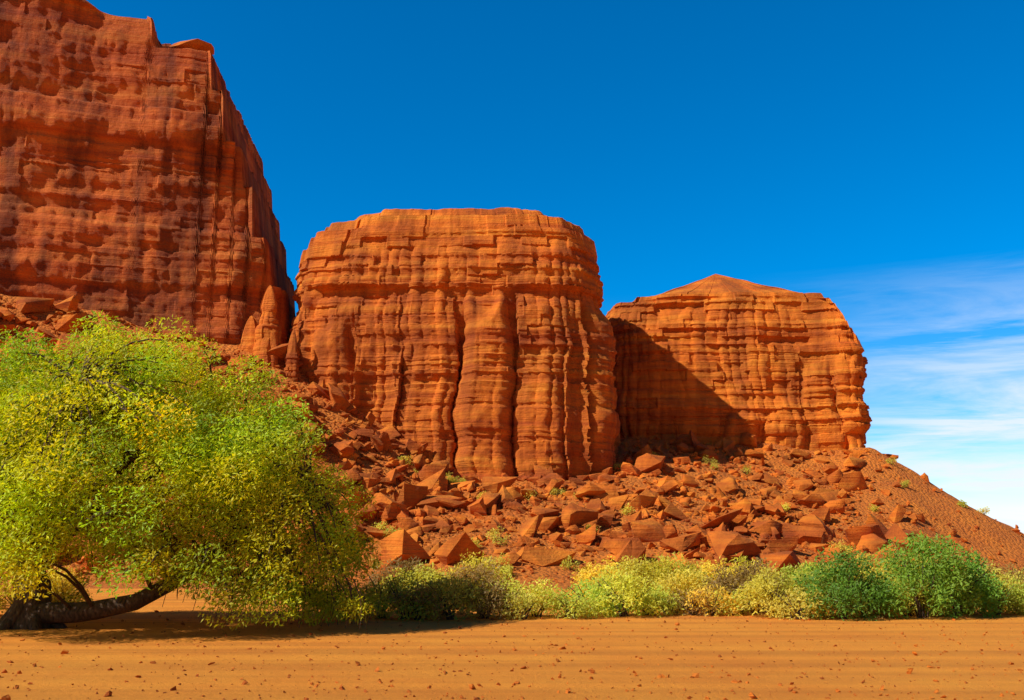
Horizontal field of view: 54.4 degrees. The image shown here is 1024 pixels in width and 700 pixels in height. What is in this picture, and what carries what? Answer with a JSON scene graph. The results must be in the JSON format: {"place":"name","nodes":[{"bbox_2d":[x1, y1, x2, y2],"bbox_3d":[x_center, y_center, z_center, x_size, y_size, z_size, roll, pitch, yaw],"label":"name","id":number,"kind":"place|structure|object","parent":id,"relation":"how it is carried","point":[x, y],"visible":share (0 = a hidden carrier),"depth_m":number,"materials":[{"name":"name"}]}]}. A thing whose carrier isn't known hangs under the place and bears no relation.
{"place":"outdoors","nodes":[
{"label":"outdoors","id":0,"kind":"place"},
{"bbox_2d":[0,0,295,344],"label":"cliff","id":1,"kind":"structure","parent":0,"point":[135,189],"depth_m":90.93,"materials":[{"name":"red stone"}]},
{"bbox_2d":[169,39,213,54],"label":"capstone","id":2,"kind":"object","parent":1,"relation":"on","point":[198,44],"visible":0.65,"depth_m":97.60,"materials":[{"name":"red stone"}]},
{"bbox_2d":[0,588,1023,699],"bbox_3d":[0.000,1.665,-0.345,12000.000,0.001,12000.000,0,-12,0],"label":"ground","id":3,"kind":"structure","parent":0,"point":[51,680],"depth_m":17.06,"materials":[{"name":"orange sand"}]},
{"bbox_2d":[0,310,390,629],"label":"tree","id":4,"kind":"object","parent":3,"relation":"on","point":[191,426],"depth_m":22.74,"materials":[{"name":"green plant"}]},
{"bbox_2d":[0,540,1023,620],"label":"bushes","id":5,"kind":"object","parent":3,"relation":"on","point":[592,601],"visible":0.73,"depth_m":28.89,"materials":[{"name":"green plant"}]},
{"bbox_2d":[0,610,1023,699],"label":"floor pebbles","id":6,"kind":"object","parent":3,"relation":"on","point":[471,686],"visible":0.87,"depth_m":15.22,"materials":[{"name":"red stone"}]},
{"bbox_2d":[792,529,1009,620],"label":"dark shrubs","id":7,"kind":"object","parent":3,"relation":"on","point":[955,577],"visible":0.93,"depth_m":27.70,"materials":[{"name":"green plant"}]},
{"bbox_2d":[0,294,1023,588],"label":"talus slope","id":8,"kind":"structure","parent":0,"point":[988,536],"depth_m":84.39,"materials":[{"name":"soil"}]},
{"bbox_2d":[238,316,257,352],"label":"pinnacle","id":9,"kind":"object","parent":8,"relation":"on","point":[248,341],"visible":0.23,"depth_m":89.24,"materials":[{"name":"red stone"}]},
{"bbox_2d":[253,285,281,367],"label":"pinnacle","id":10,"kind":"object","parent":8,"relation":"on","point":[268,331],"visible":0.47,"depth_m":88.26,"materials":[{"name":"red stone"}]},
{"bbox_2d":[284,329,299,379],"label":"pinnacle","id":11,"kind":"object","parent":8,"relation":"on","point":[291,359],"visible":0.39,"depth_m":87.22,"materials":[{"name":"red stone"}]},
{"bbox_2d":[297,288,322,375],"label":"pinnacle","id":12,"kind":"object","parent":8,"relation":"on","point":[312,297],"visible":0.34,"depth_m":89.69,"materials":[{"name":"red stone"}]},
{"bbox_2d":[290,207,620,480],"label":"butte","id":13,"kind":"object","parent":8,"relation":"on","point":[480,343],"visible":0.66,"depth_m":88.42,"materials":[{"name":"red stone"}]},
{"bbox_2d":[0,295,1019,579],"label":"talus boulders","id":14,"kind":"object","parent":8,"relation":"on","point":[430,497],"visible":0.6,"depth_m":76.59,"materials":[{"name":"red stone"}]},
{"bbox_2d":[0,294,1022,583],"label":"talus rubble","id":15,"kind":"object","parent":8,"relation":"on","point":[358,461],"visible":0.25,"depth_m":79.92,"materials":[{"name":"brown stone"}]},
{"bbox_2d":[106,372,988,576],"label":"desert shrubs","id":16,"kind":"object","parent":8,"relation":"on","point":[784,506],"visible":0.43,"depth_m":68.34,"materials":[{"name":"green plant"}]},
{"bbox_2d":[207,376,985,574],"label":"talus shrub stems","id":17,"kind":"object","parent":16,"relation":"attached to","point":[627,510],"visible":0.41,"depth_m":76.17,"materials":[{"name":"brown plant"}]},
{"bbox_2d":[301,523,901,580],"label":"boulders","id":18,"kind":"object","parent":8,"relation":"on","point":[404,544],"visible":0.61,"depth_m":59.76,"materials":[{"name":"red stone"}]},
{"bbox_2d":[605,274,871,451],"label":"butte","id":19,"kind":"object","parent":8,"relation":"on","point":[713,359],"visible":0.65,"depth_m":104.13,"materials":[{"name":"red stone"}]},
{"bbox_2d":[87,0,1023,533],"label":"sky","id":20,"kind":"structure","parent":0,"point":[867,156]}
]}

